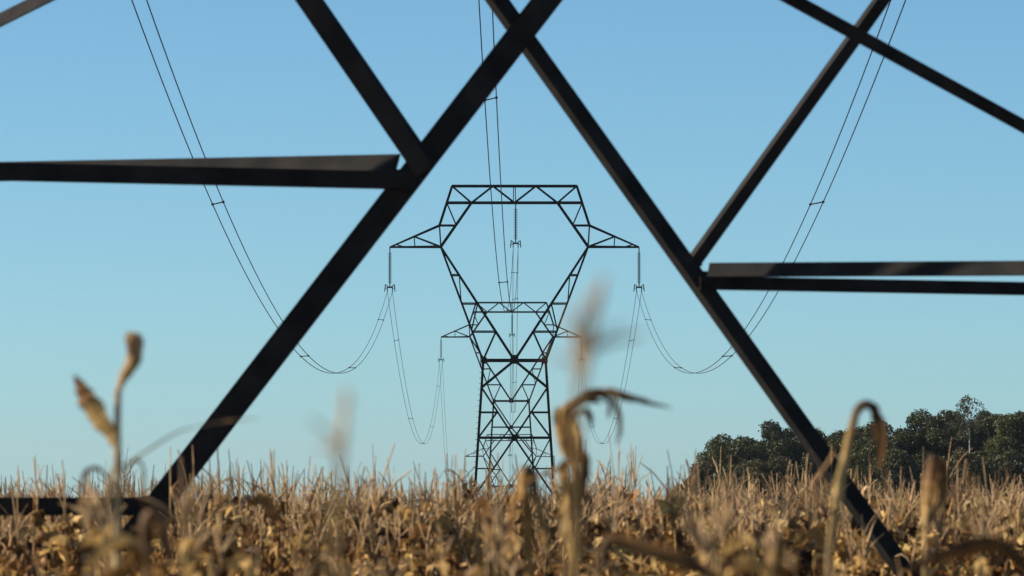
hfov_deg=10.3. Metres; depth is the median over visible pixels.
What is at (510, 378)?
power line
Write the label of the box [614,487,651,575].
maize plant
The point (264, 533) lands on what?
maize plant
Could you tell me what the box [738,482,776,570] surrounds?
maize plant
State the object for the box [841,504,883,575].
maize plant
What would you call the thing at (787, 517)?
maize plant
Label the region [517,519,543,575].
maize plant
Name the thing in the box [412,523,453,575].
maize plant
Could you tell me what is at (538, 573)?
maize plant
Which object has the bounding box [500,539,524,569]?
maize plant
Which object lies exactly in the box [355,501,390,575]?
maize plant
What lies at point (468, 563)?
maize plant
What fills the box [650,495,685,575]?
maize plant
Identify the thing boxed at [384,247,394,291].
insulator string
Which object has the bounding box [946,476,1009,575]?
maize plant
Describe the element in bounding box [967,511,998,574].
maize plant
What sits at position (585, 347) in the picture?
maize plant
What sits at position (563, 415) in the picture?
maize plant
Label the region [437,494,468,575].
maize plant
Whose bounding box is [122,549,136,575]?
maize plant
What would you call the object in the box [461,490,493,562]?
maize plant
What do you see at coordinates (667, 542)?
maize plant
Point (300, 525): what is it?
maize plant
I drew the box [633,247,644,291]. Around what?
insulator string
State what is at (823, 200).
power line
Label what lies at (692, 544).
maize plant
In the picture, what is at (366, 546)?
maize plant
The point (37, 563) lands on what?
maize plant
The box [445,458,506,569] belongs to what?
maize plant
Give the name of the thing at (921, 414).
broadleaf tree
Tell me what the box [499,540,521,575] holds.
maize plant
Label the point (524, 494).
maize plant
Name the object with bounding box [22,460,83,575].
maize plant
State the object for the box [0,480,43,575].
maize plant
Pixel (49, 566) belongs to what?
maize plant
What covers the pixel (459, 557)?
maize plant
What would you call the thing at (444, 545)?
maize plant
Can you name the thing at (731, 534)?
maize plant
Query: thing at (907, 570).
maize plant
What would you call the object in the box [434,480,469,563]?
maize plant
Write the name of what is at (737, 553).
maize plant
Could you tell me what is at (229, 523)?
maize plant
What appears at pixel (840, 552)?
maize plant
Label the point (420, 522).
maize plant
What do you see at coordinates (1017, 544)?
maize plant
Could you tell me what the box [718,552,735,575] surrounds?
maize plant
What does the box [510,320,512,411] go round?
power line
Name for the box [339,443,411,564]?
maize plant
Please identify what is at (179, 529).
maize plant
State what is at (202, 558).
maize plant
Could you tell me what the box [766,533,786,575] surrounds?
maize plant
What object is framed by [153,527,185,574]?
maize plant
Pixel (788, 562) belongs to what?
maize plant
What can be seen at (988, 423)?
broadleaf tree
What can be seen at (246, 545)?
maize plant
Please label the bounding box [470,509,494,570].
maize plant
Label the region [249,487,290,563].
maize plant
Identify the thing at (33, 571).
maize plant
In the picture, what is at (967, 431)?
birch tree
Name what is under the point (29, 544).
maize plant
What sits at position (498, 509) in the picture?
maize plant
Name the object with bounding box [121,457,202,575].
maize plant
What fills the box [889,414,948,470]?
broadleaf tree
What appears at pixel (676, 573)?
maize plant
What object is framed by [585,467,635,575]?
maize plant
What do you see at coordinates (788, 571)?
maize plant
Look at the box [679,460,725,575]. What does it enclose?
maize plant
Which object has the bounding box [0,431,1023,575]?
maize field
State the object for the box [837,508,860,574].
maize plant
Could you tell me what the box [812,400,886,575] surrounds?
maize plant
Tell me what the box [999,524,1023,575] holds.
maize plant
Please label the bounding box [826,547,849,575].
maize plant
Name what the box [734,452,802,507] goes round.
shrub
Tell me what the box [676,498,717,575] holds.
maize plant
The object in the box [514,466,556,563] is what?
maize plant
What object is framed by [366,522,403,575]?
maize plant
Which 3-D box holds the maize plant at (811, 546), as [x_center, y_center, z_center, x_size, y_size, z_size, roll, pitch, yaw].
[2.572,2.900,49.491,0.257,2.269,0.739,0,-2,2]
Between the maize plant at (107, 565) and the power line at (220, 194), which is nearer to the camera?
the maize plant at (107, 565)
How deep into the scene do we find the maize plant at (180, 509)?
48.75 m
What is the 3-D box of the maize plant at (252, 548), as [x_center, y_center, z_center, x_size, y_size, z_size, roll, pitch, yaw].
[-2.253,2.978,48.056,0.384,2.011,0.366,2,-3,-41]
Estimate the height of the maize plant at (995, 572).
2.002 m
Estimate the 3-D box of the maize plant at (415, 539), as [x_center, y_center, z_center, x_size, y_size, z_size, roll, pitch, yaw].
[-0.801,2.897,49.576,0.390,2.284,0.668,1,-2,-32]
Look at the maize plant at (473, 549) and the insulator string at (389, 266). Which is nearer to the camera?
the maize plant at (473, 549)
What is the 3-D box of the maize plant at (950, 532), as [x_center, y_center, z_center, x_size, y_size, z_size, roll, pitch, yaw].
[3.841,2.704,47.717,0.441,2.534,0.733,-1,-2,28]
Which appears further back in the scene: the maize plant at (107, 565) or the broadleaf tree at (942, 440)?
the broadleaf tree at (942, 440)
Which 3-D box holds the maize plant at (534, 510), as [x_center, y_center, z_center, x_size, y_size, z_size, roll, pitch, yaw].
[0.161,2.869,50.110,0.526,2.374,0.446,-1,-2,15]
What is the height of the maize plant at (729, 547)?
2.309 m
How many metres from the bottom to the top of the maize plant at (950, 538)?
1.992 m
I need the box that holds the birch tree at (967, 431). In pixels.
[944,394,989,465]
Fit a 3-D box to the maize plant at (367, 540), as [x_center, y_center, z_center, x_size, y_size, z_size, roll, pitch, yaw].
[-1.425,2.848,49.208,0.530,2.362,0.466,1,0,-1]
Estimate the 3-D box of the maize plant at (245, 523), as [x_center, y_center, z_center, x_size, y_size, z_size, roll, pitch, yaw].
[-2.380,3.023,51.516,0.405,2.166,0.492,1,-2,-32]
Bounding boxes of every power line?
[131,0,386,373]
[146,0,391,373]
[387,292,439,443]
[392,292,441,443]
[442,362,448,475]
[478,0,512,311]
[492,11,517,310]
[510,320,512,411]
[510,345,510,407]
[513,284,517,409]
[583,292,636,443]
[585,292,641,443]
[637,1,890,373]
[641,0,905,373]
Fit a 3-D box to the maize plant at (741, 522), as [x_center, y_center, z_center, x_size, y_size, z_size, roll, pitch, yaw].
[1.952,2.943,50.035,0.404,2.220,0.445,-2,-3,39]
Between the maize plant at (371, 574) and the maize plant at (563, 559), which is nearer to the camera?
the maize plant at (371, 574)
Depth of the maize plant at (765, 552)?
18.52 m
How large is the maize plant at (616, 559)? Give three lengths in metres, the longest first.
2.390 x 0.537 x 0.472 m
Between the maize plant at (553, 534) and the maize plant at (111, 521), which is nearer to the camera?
the maize plant at (111, 521)
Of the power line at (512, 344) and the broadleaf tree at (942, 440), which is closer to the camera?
the broadleaf tree at (942, 440)
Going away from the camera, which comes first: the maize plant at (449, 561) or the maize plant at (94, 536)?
the maize plant at (94, 536)
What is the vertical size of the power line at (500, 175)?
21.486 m
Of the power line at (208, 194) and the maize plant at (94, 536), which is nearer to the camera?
the maize plant at (94, 536)
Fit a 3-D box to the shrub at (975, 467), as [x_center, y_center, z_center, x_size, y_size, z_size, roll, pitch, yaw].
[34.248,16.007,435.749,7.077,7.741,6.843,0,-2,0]
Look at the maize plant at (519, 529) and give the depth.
49.05 m
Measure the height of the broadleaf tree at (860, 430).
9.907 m
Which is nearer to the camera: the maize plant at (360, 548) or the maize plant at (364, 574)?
the maize plant at (364, 574)
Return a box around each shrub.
[672,483,687,495]
[686,461,715,499]
[706,459,767,496]
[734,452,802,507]
[776,452,832,499]
[819,452,874,500]
[859,446,924,502]
[916,447,1001,501]
[981,449,1023,499]
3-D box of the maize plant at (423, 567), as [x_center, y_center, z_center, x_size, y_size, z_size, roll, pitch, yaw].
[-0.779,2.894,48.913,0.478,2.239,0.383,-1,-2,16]
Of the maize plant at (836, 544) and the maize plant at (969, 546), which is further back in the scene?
the maize plant at (836, 544)
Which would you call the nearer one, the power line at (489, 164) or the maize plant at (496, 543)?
the maize plant at (496, 543)
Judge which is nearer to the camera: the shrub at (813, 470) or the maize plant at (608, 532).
the maize plant at (608, 532)
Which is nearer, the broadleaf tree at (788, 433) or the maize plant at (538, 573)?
the maize plant at (538, 573)
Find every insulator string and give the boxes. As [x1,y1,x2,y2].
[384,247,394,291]
[510,203,520,247]
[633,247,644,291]
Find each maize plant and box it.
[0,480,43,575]
[0,491,34,575]
[0,510,16,575]
[1,458,59,575]
[13,522,30,572]
[14,480,47,570]
[19,523,37,575]
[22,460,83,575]
[23,516,43,575]
[25,489,73,574]
[34,521,64,575]
[36,561,41,575]
[41,540,69,575]
[44,533,86,574]
[58,513,90,575]
[59,485,125,567]
[73,332,255,567]
[73,474,113,575]
[73,534,154,575]
[81,467,162,575]
[84,509,172,569]
[90,503,111,575]
[92,537,112,573]
[95,560,100,575]
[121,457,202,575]
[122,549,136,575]
[131,509,218,575]
[134,534,179,575]
[152,447,193,575]
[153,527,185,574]
[153,546,172,575]
[159,488,198,539]
[166,565,214,575]
[169,483,211,573]
[170,487,194,571]
[173,464,229,572]
[174,445,215,572]
[192,510,238,574]
[195,529,243,575]
[196,502,245,570]
[203,499,233,573]
[210,554,227,575]
[212,474,242,574]
[213,513,242,575]
[227,551,260,575]
[236,521,257,553]
[237,502,255,549]
[240,523,261,575]
[243,449,285,570]
[243,452,298,575]
[243,486,277,575]
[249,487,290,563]
[255,522,279,575]
[273,533,313,573]
[281,524,316,575]
[282,534,315,571]
[285,477,320,557]
[286,466,327,575]
[293,550,310,575]
[299,474,355,575]
[301,541,318,575]
[309,387,350,575]
[318,546,330,575]
[321,480,355,575]
[322,466,379,573]
[323,463,385,575]
[333,480,377,575]
[338,501,377,575]
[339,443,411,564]
[339,481,377,575]
[340,557,355,575]
[350,497,379,575]
[351,476,395,567]
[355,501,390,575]
[363,480,390,560]
[363,559,381,575]
[364,532,383,571]
[365,552,384,575]
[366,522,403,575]
[377,504,419,575]
[380,541,396,575]
[382,504,433,575]
[385,486,431,571]
[393,489,440,573]
[397,463,446,575]
[398,560,407,575]
[408,453,493,575]
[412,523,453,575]
[416,494,453,575]
[425,518,447,574]
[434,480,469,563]
[436,522,489,575]
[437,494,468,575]
[438,519,460,568]
[442,493,476,575]
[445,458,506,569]
[455,527,483,568]
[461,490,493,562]
[461,504,507,575]
[462,543,485,567]
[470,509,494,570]
[480,487,520,560]
[483,487,520,575]
[483,524,509,575]
[489,502,514,575]
[492,480,521,573]
[498,508,565,575]
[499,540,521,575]
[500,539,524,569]
[505,454,557,558]
[507,465,550,575]
[513,387,671,575]
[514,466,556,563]
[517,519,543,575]
[522,512,560,575]
[532,483,552,541]
[532,485,561,574]
[543,466,586,569]
[546,440,609,575]
[547,274,643,575]
[547,466,624,575]
[551,514,600,575]
[556,465,616,569]
[562,545,566,564]
[580,470,638,575]
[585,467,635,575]
[585,536,612,575]
[589,514,624,572]
[595,554,620,575]
[597,503,625,575]
[597,534,718,575]
[613,480,627,575]
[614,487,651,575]
[620,496,656,575]
[636,531,662,575]
[637,518,651,575]
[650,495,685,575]
[655,477,699,575]
[673,487,692,575]
[675,495,696,532]
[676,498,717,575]
[677,476,770,575]
[678,491,689,551]
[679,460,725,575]
[686,517,717,575]
[688,539,718,552]
[696,473,750,575]
[705,481,759,571]
[710,548,759,575]
[718,491,758,573]
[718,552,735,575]
[722,497,754,575]
[730,496,745,550]
[733,536,749,575]
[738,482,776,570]
[745,485,761,575]
[756,510,787,559]
[758,460,806,575]
[763,497,809,575]
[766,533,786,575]
[767,503,797,575]
[777,519,836,575]
[782,567,794,575]
[791,492,829,575]
[799,479,847,575]
[799,491,817,575]
[801,445,849,575]
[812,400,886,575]
[812,553,834,575]
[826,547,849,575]
[835,504,843,564]
[836,553,873,575]
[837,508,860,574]
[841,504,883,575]
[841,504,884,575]
[852,514,883,575]
[895,519,920,575]
[896,557,901,575]
[910,535,1023,573]
[911,530,939,575]
[918,514,951,575]
[920,507,951,575]
[921,455,949,575]
[935,501,976,575]
[939,459,978,575]
[942,522,963,570]
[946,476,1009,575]
[963,471,1014,569]
[965,477,1005,573]
[966,498,1015,575]
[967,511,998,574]
[971,456,1023,552]
[978,504,1010,571]
[985,528,1009,575]
[991,522,1010,575]
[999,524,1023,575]
[1005,541,1023,575]
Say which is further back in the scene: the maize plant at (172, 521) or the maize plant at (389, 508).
the maize plant at (389, 508)
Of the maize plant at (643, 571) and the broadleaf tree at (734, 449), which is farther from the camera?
the broadleaf tree at (734, 449)
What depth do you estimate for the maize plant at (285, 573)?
48.25 m
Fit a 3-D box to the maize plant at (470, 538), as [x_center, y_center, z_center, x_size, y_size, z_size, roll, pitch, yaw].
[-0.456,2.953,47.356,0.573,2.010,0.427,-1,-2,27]
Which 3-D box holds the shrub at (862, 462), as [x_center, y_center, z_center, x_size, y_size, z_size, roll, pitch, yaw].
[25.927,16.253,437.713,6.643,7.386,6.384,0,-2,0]
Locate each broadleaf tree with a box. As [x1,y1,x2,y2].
[695,433,769,471]
[739,436,768,452]
[745,419,809,477]
[769,427,795,457]
[785,427,831,452]
[826,430,842,440]
[826,430,871,463]
[844,425,869,441]
[851,421,918,485]
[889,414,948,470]
[905,408,948,452]
[909,409,985,475]
[959,409,1004,459]
[980,410,1023,509]
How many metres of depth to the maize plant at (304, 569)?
19.28 m
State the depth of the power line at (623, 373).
507.40 m
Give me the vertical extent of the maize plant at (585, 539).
2.532 m
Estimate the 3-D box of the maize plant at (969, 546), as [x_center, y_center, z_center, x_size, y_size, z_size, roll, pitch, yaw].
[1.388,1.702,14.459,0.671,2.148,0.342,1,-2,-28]
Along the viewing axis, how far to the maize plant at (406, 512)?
51.25 m
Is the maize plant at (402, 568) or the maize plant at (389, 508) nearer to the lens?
the maize plant at (402, 568)
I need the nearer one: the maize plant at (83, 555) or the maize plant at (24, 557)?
the maize plant at (83, 555)
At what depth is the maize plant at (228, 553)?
50.49 m
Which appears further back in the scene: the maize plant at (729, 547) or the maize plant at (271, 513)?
the maize plant at (271, 513)
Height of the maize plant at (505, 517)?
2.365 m
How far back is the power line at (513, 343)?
546.06 m
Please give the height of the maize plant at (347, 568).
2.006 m
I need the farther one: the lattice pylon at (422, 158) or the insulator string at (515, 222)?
the insulator string at (515, 222)
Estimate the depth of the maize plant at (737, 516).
50.22 m
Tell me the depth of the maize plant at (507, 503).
50.00 m
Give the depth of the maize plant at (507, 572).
47.53 m
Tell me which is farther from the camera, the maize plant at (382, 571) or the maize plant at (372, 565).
the maize plant at (372, 565)
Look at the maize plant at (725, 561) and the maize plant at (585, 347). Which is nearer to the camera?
the maize plant at (585, 347)
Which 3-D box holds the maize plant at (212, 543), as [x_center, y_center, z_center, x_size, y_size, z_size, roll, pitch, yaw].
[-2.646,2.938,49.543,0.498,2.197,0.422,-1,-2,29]
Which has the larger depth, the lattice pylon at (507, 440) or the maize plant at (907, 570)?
the lattice pylon at (507, 440)
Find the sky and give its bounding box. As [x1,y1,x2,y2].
[0,0,1023,505]
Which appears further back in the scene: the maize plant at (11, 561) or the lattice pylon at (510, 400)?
the lattice pylon at (510, 400)
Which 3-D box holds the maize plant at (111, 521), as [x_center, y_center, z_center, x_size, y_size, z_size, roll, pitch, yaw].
[-1.717,1.964,23.888,0.533,2.317,0.552,-1,-2,22]
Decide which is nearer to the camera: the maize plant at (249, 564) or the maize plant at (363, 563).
the maize plant at (249, 564)
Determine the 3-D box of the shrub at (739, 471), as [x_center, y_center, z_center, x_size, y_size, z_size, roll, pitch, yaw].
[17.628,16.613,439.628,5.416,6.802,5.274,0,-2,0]
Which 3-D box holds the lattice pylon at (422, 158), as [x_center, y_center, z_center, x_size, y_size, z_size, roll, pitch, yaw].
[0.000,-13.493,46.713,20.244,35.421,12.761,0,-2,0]
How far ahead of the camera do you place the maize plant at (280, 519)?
51.59 m
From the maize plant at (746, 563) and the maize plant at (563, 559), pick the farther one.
the maize plant at (563, 559)
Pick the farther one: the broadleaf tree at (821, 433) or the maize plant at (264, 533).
the broadleaf tree at (821, 433)
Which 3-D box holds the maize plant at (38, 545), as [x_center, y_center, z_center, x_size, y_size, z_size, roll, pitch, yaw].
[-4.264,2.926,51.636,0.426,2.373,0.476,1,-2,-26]
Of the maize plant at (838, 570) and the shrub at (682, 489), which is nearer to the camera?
the maize plant at (838, 570)
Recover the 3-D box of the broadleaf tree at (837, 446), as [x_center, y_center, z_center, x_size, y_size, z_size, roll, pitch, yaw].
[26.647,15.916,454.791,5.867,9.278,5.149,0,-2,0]
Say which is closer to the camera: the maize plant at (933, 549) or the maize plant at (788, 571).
the maize plant at (788, 571)
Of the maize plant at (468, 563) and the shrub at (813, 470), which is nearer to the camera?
the maize plant at (468, 563)
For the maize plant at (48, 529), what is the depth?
50.00 m
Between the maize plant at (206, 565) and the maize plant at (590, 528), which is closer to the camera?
the maize plant at (206, 565)
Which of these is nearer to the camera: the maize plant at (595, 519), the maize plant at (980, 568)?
the maize plant at (980, 568)
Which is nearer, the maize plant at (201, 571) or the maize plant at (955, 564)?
the maize plant at (201, 571)
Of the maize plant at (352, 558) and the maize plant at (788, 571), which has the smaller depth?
the maize plant at (788, 571)
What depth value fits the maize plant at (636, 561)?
49.10 m
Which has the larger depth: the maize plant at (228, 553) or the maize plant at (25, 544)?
the maize plant at (228, 553)
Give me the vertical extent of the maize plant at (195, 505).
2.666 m
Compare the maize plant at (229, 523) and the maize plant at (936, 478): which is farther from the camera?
the maize plant at (229, 523)
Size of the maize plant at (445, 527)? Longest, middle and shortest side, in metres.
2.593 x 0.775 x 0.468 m
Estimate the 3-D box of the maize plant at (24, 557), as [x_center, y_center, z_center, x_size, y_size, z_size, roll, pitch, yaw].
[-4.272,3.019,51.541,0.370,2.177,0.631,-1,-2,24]
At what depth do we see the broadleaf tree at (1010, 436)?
448.89 m
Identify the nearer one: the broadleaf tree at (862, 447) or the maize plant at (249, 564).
the maize plant at (249, 564)
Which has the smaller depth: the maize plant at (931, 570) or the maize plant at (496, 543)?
the maize plant at (496, 543)
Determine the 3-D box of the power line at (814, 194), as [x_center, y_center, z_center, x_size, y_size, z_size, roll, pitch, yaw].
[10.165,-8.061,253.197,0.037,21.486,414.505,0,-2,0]
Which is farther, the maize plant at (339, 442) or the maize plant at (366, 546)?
the maize plant at (366, 546)
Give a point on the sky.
(690, 94)
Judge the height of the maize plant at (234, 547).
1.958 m
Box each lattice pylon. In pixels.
[0,0,1023,575]
[389,185,638,491]
[441,302,570,492]
[465,434,553,492]
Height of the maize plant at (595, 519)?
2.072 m
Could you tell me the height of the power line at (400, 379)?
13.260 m
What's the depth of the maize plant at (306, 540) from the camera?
48.52 m
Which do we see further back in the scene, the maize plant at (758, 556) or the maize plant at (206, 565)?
the maize plant at (758, 556)
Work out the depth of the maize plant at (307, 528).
50.05 m
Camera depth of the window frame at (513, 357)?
458.92 m
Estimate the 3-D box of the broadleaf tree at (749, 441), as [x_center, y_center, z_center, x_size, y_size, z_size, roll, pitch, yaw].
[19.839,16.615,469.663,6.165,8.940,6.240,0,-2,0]
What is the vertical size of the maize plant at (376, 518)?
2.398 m
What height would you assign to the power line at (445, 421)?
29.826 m
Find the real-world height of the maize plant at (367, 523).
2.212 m
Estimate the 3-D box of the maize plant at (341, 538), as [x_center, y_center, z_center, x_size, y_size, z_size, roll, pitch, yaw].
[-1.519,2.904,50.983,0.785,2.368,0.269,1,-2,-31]
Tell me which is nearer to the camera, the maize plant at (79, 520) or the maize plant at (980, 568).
the maize plant at (980, 568)
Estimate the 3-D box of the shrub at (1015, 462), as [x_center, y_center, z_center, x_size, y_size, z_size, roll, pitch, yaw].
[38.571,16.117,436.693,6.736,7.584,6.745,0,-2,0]
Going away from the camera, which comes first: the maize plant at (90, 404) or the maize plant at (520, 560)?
the maize plant at (90, 404)
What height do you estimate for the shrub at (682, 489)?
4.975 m
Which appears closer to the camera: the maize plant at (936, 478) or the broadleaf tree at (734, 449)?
the maize plant at (936, 478)
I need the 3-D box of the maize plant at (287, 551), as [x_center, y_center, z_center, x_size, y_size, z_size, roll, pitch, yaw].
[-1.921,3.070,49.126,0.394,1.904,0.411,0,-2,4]
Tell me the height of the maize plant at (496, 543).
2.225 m
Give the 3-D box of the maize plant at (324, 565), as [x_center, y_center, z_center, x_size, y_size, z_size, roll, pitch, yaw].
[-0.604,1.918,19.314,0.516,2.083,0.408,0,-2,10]
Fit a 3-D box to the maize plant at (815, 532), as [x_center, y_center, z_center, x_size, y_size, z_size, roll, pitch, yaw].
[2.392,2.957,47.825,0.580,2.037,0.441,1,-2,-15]
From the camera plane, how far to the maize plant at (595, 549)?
47.02 m
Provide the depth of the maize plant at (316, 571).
47.56 m
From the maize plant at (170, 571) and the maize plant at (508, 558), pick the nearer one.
the maize plant at (508, 558)
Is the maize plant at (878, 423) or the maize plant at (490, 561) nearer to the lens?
the maize plant at (878, 423)
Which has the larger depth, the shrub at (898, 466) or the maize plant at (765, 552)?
the shrub at (898, 466)
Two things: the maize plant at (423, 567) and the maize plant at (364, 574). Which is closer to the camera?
the maize plant at (364, 574)
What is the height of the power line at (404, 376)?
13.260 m
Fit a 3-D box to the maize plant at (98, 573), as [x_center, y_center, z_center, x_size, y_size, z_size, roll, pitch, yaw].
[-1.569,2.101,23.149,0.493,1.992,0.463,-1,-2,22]
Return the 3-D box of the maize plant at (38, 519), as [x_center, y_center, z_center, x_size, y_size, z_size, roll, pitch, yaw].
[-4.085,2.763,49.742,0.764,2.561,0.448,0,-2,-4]
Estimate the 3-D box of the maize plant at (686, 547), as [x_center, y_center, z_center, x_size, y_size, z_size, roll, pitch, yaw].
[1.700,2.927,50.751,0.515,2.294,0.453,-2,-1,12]
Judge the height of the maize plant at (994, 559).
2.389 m
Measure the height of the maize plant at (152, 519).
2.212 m
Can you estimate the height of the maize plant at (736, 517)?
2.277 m
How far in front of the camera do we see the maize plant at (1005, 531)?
49.43 m
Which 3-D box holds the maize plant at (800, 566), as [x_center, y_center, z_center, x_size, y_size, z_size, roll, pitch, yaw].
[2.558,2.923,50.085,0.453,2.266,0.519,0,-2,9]
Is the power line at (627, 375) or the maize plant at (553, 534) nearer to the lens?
the maize plant at (553, 534)
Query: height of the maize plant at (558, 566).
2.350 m
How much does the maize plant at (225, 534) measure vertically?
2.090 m
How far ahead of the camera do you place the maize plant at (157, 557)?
47.91 m
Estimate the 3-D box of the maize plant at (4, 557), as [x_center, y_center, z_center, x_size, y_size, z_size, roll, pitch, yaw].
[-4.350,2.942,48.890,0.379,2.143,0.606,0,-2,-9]
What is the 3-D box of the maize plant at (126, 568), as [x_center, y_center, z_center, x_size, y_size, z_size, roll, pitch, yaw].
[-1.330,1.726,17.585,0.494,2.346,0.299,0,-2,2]
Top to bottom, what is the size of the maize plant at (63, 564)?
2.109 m
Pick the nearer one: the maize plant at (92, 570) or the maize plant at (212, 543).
the maize plant at (92, 570)
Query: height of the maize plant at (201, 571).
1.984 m
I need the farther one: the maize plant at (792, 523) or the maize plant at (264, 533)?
the maize plant at (264, 533)
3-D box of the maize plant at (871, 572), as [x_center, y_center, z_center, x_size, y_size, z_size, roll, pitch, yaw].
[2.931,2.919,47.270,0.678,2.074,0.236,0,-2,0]
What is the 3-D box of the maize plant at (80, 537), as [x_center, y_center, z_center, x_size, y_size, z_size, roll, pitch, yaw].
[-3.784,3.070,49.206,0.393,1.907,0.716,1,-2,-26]
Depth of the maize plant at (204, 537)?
20.70 m
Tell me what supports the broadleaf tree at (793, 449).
on the ground
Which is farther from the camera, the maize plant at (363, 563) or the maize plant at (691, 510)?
the maize plant at (691, 510)
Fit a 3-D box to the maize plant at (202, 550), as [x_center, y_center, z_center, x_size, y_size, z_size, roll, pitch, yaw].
[-2.688,2.701,47.038,0.495,2.491,0.559,-1,-2,32]
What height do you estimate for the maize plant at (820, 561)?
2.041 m
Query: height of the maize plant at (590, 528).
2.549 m
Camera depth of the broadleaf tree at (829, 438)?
469.25 m
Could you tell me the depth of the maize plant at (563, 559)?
48.37 m
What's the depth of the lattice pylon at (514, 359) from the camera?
459.34 m
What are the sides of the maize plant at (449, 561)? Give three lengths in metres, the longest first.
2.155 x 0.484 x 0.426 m
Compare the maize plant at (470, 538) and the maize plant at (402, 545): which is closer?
the maize plant at (470, 538)
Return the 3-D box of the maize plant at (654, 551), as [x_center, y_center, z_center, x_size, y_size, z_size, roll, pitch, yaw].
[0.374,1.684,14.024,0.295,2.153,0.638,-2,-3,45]
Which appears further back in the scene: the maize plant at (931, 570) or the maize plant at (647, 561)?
the maize plant at (647, 561)
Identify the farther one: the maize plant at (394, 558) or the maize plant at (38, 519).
the maize plant at (38, 519)
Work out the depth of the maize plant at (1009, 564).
49.34 m
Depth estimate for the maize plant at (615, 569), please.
24.00 m
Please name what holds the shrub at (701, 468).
on the ground
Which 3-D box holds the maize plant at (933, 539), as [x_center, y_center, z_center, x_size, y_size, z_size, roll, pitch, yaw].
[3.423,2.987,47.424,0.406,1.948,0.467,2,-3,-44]
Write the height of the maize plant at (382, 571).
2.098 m
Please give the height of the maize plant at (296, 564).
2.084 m
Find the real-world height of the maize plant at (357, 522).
2.487 m
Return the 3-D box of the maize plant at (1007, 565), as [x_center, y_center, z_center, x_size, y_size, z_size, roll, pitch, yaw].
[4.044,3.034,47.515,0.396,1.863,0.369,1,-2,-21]
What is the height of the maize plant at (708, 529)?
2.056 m
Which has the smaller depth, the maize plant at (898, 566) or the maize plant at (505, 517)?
the maize plant at (898, 566)
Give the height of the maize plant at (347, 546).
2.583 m
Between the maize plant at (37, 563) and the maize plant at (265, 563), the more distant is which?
the maize plant at (265, 563)
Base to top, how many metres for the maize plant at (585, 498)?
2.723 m
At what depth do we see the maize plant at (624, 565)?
48.74 m
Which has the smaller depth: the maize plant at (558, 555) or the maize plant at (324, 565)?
the maize plant at (324, 565)
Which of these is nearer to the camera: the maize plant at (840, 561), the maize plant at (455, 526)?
the maize plant at (840, 561)
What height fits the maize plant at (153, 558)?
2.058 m
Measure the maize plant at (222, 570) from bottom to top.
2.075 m
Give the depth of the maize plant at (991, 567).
50.36 m

